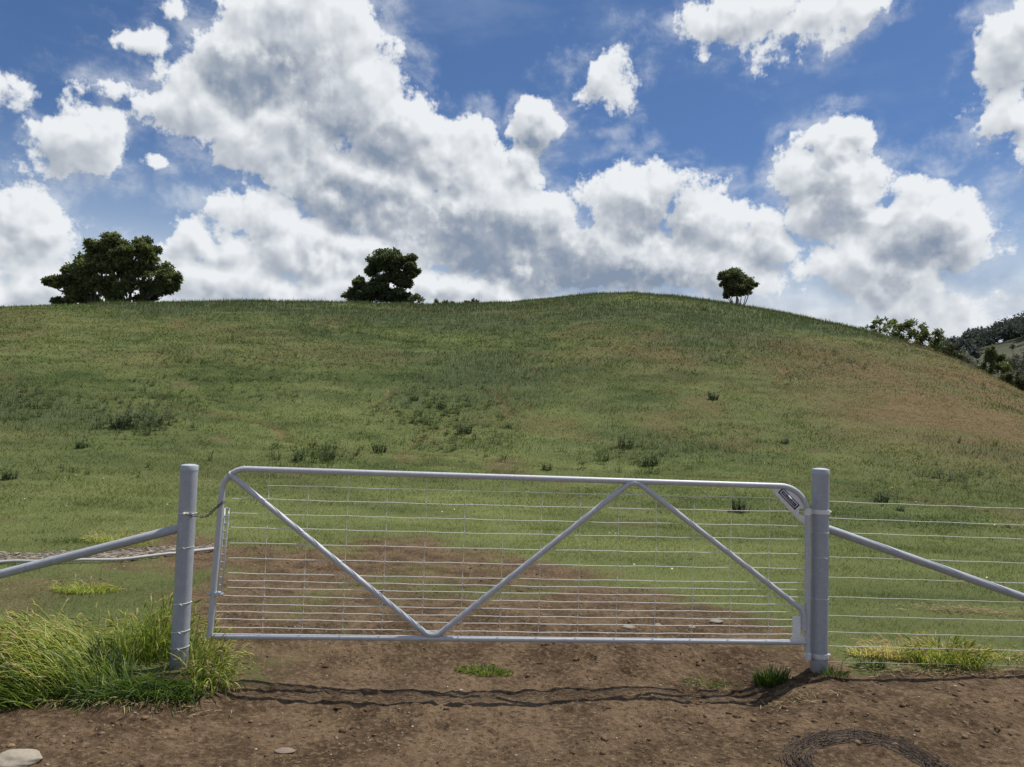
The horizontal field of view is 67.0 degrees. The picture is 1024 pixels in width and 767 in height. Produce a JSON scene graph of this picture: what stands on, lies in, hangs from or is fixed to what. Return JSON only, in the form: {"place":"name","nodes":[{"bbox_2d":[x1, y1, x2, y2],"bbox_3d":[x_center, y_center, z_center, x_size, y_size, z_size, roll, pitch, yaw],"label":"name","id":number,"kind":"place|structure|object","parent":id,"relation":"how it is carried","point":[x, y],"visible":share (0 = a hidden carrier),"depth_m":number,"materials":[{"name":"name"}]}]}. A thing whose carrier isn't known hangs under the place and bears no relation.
{"place":"outdoors","nodes":[
{"label":"outdoors","id":0,"kind":"place"},
{"bbox_2d":[0,293,1023,766],"bbox_3d":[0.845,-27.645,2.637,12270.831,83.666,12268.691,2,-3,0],"label":"ground","id":1,"kind":"structure","parent":0,"point":[428,671],"depth_m":9.32,"materials":[{"name":"green plant"}]},
{"bbox_2d":[0,468,18,479],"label":"hill weed","id":2,"kind":"object","parent":1,"relation":"on","point":[7,476],"visible":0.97,"depth_m":16.02,"materials":[{"name":"green plant"}]},
{"bbox_2d":[0,749,42,766],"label":"stone","id":3,"kind":"object","parent":1,"relation":"on","point":[19,757],"visible":1,"depth_m":3.78,"materials":[{"name":"beige stone"}]},
{"bbox_2d":[75,440,88,447],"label":"hill weed","id":4,"kind":"object","parent":1,"relation":"on","point":[81,444],"visible":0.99,"depth_m":21.04,"materials":[{"name":"green plant"}]},
{"bbox_2d":[0,598,167,711],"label":"long grass clump","id":5,"kind":"object","parent":1,"relation":"on","point":[35,660],"visible":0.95,"depth_m":4.71,"materials":[{"name":"green plant"}]},
{"bbox_2d":[42,574,125,594],"bbox_3d":[-3.877,1.845,7.023,0.725,0.212,0.486,2,-3,0],"label":"bright tuft","id":6,"kind":"object","parent":1,"relation":"on","point":[103,586],"visible":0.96,"depth_m":6.99,"materials":[{"name":"green plant"}]},
{"bbox_2d":[0,464,198,669],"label":"strainer post","id":7,"kind":"object","parent":1,"relation":"on","point":[183,529],"visible":0.97,"depth_m":5.13,"materials":[{"name":"metal"}]},
{"bbox_2d":[177,501,224,517],"bbox_3d":[-2.086,0.843,5.201,0.326,0.117,0.137,2,-3,0],"label":"latch chain","id":8,"kind":"object","parent":7,"relation":"attached to","point":[194,515],"visible":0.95,"depth_m":5.17,"materials":[{"name":"metal"}]},
{"bbox_2d":[48,528,155,545],"bbox_3d":[-5.153,1.946,9.784,1.301,0.274,0.814,2,-3,0],"label":"yellow tuft","id":9,"kind":"object","parent":1,"relation":"on","point":[83,539],"visible":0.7,"depth_m":9.70,"materials":[{"name":"green plant"}]},
{"bbox_2d":[8,545,199,554],"bbox_3d":[-4.957,1.947,9.002,2.542,0.054,0.129,4,-4,-29],"label":"dark pipe","id":10,"kind":"object","parent":1,"relation":"on","point":[111,551],"visible":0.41,"depth_m":9.19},
{"bbox_2d":[0,543,213,563],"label":"dead stalks","id":11,"kind":"object","parent":1,"relation":"on","point":[132,552],"visible":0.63,"depth_m":8.79,"materials":[{"name":"beige plant"}]},
{"bbox_2d":[0,547,213,563],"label":"water pipe","id":12,"kind":"object","parent":1,"relation":"on","point":[107,559],"visible":0.7,"depth_m":8.47,"materials":[{"name":"white plastic"}]},
{"bbox_2d":[40,231,183,303],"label":"broad tree","id":13,"kind":"object","parent":1,"relation":"on","point":[81,279],"visible":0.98,"depth_m":76.11,"materials":[{"name":"green plant"}]},
{"bbox_2d":[12,660,218,717],"bbox_3d":[-2.368,1.845,4.628,1.148,0.281,0.707,2,-3,0],"label":"dark grass clump","id":14,"kind":"object","parent":1,"relation":"on","point":[144,684],"visible":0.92,"depth_m":4.57,"materials":[{"name":"green plant"}]},
{"bbox_2d":[108,408,142,428],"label":"hill weed","id":15,"kind":"object","parent":1,"relation":"on","point":[128,423],"visible":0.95,"depth_m":24.38,"materials":[{"name":"green plant"}]},
{"bbox_2d":[83,588,255,696],"bbox_3d":[-2.178,1.699,5.241,1.302,0.591,0.800,0,-4,25],"label":"pale grass clump","id":16,"kind":"object","parent":1,"relation":"on","point":[204,663],"visible":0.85,"depth_m":5.22,"materials":[{"name":"green plant"}]},
{"bbox_2d":[274,747,294,753],"bbox_3d":[-1.221,1.973,4.155,0.113,0.022,0.077,2,-3,0],"label":"stone","id":17,"kind":"object","parent":1,"relation":"on","point":[285,750],"visible":1,"depth_m":4.14,"materials":[{"name":"beige stone"}]},
{"bbox_2d":[293,449,307,460],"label":"hill weed","id":18,"kind":"object","parent":1,"relation":"on","point":[300,455],"visible":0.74,"depth_m":21.26,"materials":[{"name":"green plant"}]},
{"bbox_2d":[323,449,335,458],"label":"hill weed","id":19,"kind":"object","parent":1,"relation":"on","point":[332,456],"visible":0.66,"depth_m":21.82,"materials":[{"name":"green plant"}]},
{"bbox_2d":[371,442,387,452],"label":"hill weed","id":20,"kind":"object","parent":1,"relation":"on","point":[377,448],"visible":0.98,"depth_m":23.37,"materials":[{"name":"green plant"}]},
{"bbox_2d":[340,246,421,302],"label":"bushy tree","id":21,"kind":"object","parent":1,"relation":"on","point":[390,263],"visible":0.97,"depth_m":93.81,"materials":[{"name":"green plant"}]},
{"bbox_2d":[408,392,419,400],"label":"hill weed","id":22,"kind":"object","parent":1,"relation":"on","point":[414,399],"visible":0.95,"depth_m":32.74,"materials":[{"name":"green plant"}]},
{"bbox_2d":[408,293,424,302],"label":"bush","id":23,"kind":"object","parent":1,"relation":"on","point":[419,298],"visible":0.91,"depth_m":92.44,"materials":[{"name":"green plant"}]},
{"bbox_2d":[433,298,445,303],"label":"crest bush","id":24,"kind":"object","parent":1,"relation":"on","point":[435,301],"visible":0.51,"depth_m":101.34,"materials":[{"name":"green plant"}]},
{"bbox_2d":[456,419,474,433],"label":"hill weed","id":25,"kind":"object","parent":1,"relation":"on","point":[466,430],"visible":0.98,"depth_m":27.18,"materials":[{"name":"green plant"}]},
{"bbox_2d":[453,662,513,676],"bbox_3d":[-0.197,2.042,5.507,0.453,0.067,0.195,2,-3,0],"label":"green patch","id":26,"kind":"object","parent":1,"relation":"on","point":[503,671],"visible":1,"depth_m":5.51,"materials":[{"name":"green plant"}]},
{"bbox_2d":[2,554,1014,766],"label":"pebbles","id":27,"kind":"object","parent":1,"relation":"on","point":[515,755],"visible":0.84,"depth_m":4.86,"materials":[{"name":"beige stone"}]},
{"bbox_2d":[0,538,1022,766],"bbox_3d":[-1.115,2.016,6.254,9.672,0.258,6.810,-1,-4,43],"label":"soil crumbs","id":28,"kind":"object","parent":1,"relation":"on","point":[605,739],"visible":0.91,"depth_m":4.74,"materials":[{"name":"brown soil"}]},
{"bbox_2d":[0,290,1023,729],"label":"pasture grass","id":29,"kind":"structure","parent":1,"relation":"on","point":[470,306],"depth_m":26.64,"materials":[{"name":"green plant"}]},
{"bbox_2d":[0,291,1023,562],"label":"hill weeds","id":30,"kind":"object","parent":1,"relation":"on","point":[296,457],"visible":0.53,"depth_m":27.45,"materials":[{"name":"green plant"}]},
{"bbox_2d":[1,491,1023,766],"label":"straw litter","id":31,"kind":"object","parent":1,"relation":"on","point":[939,609],"visible":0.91,"depth_m":5.49,"materials":[{"name":"beige plant"}]},
{"bbox_2d":[542,463,552,469],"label":"hill weed","id":32,"kind":"object","parent":1,"relation":"on","point":[549,467],"visible":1,"depth_m":21.23,"materials":[{"name":"green plant"}]},
{"bbox_2d":[616,434,635,447],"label":"hill weed","id":33,"kind":"object","parent":1,"relation":"on","point":[629,441],"visible":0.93,"depth_m":25.14,"materials":[{"name":"green plant"}]},
{"bbox_2d":[622,625,634,628],"bbox_3d":[0.943,1.975,6.261,0.110,0.037,0.072,2,-3,0],"label":"stone","id":34,"kind":"object","parent":1,"relation":"on","point":[628,626],"visible":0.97,"depth_m":6.24,"materials":[{"name":"beige stone"}]},
{"bbox_2d":[642,453,659,466],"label":"hill weed","id":35,"kind":"object","parent":1,"relation":"on","point":[647,462],"visible":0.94,"depth_m":22.22,"materials":[{"name":"green plant"}]},
{"bbox_2d":[682,676,743,688],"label":"weed","id":36,"kind":"object","parent":1,"relation":"on","point":[706,683],"visible":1,"depth_m":5.42,"materials":[{"name":"green plant"}]},
{"bbox_2d":[707,390,719,399],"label":"hill weed","id":37,"kind":"object","parent":1,"relation":"on","point":[712,397],"visible":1,"depth_m":33.14,"materials":[{"name":"green plant"}]},
{"bbox_2d":[708,619,722,623],"bbox_3d":[1.719,2.006,6.513,0.128,0.038,0.073,2,-3,0],"label":"stone","id":38,"kind":"object","parent":1,"relation":"on","point":[718,621],"visible":1,"depth_m":6.50,"materials":[{"name":"beige stone"}]},
{"bbox_2d":[716,266,759,303],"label":"umbrella tree","id":39,"kind":"object","parent":1,"relation":"on","point":[736,282],"visible":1,"depth_m":103.28,"materials":[{"name":"green plant"}]},
{"bbox_2d":[730,497,751,511],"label":"hill weed","id":40,"kind":"object","parent":1,"relation":"on","point":[738,506],"visible":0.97,"depth_m":15.21,"materials":[{"name":"green plant"}]},
{"bbox_2d":[749,661,793,687],"bbox_3d":[1.801,2.015,5.357,0.339,0.165,0.289,2,-3,0],"label":"dark weed","id":41,"kind":"object","parent":1,"relation":"on","point":[778,677],"visible":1,"depth_m":5.34,"materials":[{"name":"green plant"}]},
{"bbox_2d":[780,436,788,442],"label":"hill weed","id":42,"kind":"object","parent":1,"relation":"on","point":[786,440],"visible":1,"depth_m":25.99,"materials":[{"name":"green plant"}]},
{"bbox_2d":[812,659,854,681],"bbox_3d":[2.224,1.966,5.356,0.326,0.158,0.310,2,-3,0],"label":"grass tuft","id":43,"kind":"object","parent":1,"relation":"on","point":[829,671],"visible":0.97,"depth_m":5.35,"materials":[{"name":"green plant"}]},
{"bbox_2d":[779,725,951,766],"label":"wire coil","id":44,"kind":"object","parent":1,"relation":"on","point":[815,737],"visible":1,"depth_m":4.32,"materials":[{"name":"grey metal"}]},
{"bbox_2d":[852,656,887,669],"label":"shaded weed","id":45,"kind":"object","parent":1,"relation":"on","point":[872,665],"visible":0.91,"depth_m":5.59,"materials":[{"name":"green plant"}]},
{"bbox_2d":[859,315,897,333],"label":"shoulder tree","id":46,"kind":"object","parent":1,"relation":"on","point":[874,325],"visible":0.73,"depth_m":118.02,"materials":[{"name":"green plant"}]},
{"bbox_2d":[870,490,889,502],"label":"hill weed","id":47,"kind":"object","parent":1,"relation":"on","point":[886,498],"visible":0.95,"depth_m":17.15,"materials":[{"name":"green plant"}]},
{"bbox_2d":[842,632,945,665],"bbox_3d":[2.884,1.998,5.867,0.815,0.258,0.572,2,-3,0],"label":"straw tuft","id":48,"kind":"object","parent":1,"relation":"on","point":[878,653],"visible":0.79,"depth_m":5.81,"materials":[{"name":"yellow plant"}]},
{"bbox_2d":[886,318,926,341],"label":"shoulder tree","id":49,"kind":"object","parent":1,"relation":"on","point":[906,326],"visible":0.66,"depth_m":115.86,"materials":[{"name":"green plant"}]},
{"bbox_2d":[810,468,1023,672],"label":"strainer post","id":50,"kind":"object","parent":1,"relation":"on","point":[822,529],"visible":0.95,"depth_m":5.46,"materials":[{"name":"metal"}]},
{"bbox_2d":[206,466,831,659],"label":"farm gate","id":51,"kind":"structure","parent":50,"relation":"attached to","point":[793,499],"depth_m":5.30,"materials":[{"name":"metal"}]},
{"bbox_2d":[828,501,1023,665],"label":"wire fence","id":52,"kind":"object","parent":50,"relation":"attached to","point":[922,579],"visible":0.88,"depth_m":5.59,"materials":[{"name":"silver metal"}]},
{"bbox_2d":[910,325,945,351],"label":"shoulder tree","id":53,"kind":"object","parent":1,"relation":"on","point":[936,343],"visible":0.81,"depth_m":112.24,"materials":[{"name":"green plant"}]},
{"bbox_2d":[888,629,1002,671],"bbox_3d":[3.151,1.955,5.686,0.817,0.306,0.566,2,-3,0],"label":"seeding tuft","id":54,"kind":"object","parent":1,"relation":"on","point":[966,659],"visible":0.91,"depth_m":5.65,"materials":[{"name":"green plant"}]},
{"bbox_2d":[937,341,966,361],"bbox_3d":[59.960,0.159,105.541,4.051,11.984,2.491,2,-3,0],"label":"shrub","id":55,"kind":"object","parent":1,"relation":"on","point":[948,345],"visible":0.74,"depth_m":105.40,"materials":[{"name":"green plant"}]},
{"bbox_2d":[959,345,981,367],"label":"grey tree","id":56,"kind":"object","parent":1,"relation":"on","point":[969,360],"visible":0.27,"depth_m":119.54,"materials":[{"name":"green plant"}]},
{"bbox_2d":[927,310,1023,375],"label":"woods","id":57,"kind":"object","parent":1,"relation":"on","point":[973,341],"visible":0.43,"depth_m":351.59,"materials":[{"name":"green plant"}]},
{"bbox_2d":[955,644,1023,662],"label":"edge tuft","id":58,"kind":"object","parent":1,"relation":"on","point":[1016,653],"visible":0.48,"depth_m":5.80,"materials":[{"name":"green plant"}]},
{"bbox_2d":[976,345,1012,375],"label":"dark bush","id":59,"kind":"object","parent":1,"relation":"on","point":[996,361],"visible":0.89,"depth_m":83.92,"materials":[{"name":"green plant"}]},
{"bbox_2d":[998,370,1023,390],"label":"olive bush","id":60,"kind":"object","parent":1,"relation":"on","point":[1018,381],"visible":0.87,"depth_m":75.55,"materials":[{"name":"green plant"}]},
{"bbox_2d":[1007,343,1023,379],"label":"grey tree","id":61,"kind":"object","parent":1,"relation":"on","point":[1015,361],"visible":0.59,"depth_m":120.77,"materials":[{"name":"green plant"}]},
{"bbox_2d":[0,0,1023,351],"label":"sky","id":62,"kind":"structure","parent":0,"point":[859,161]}
]}

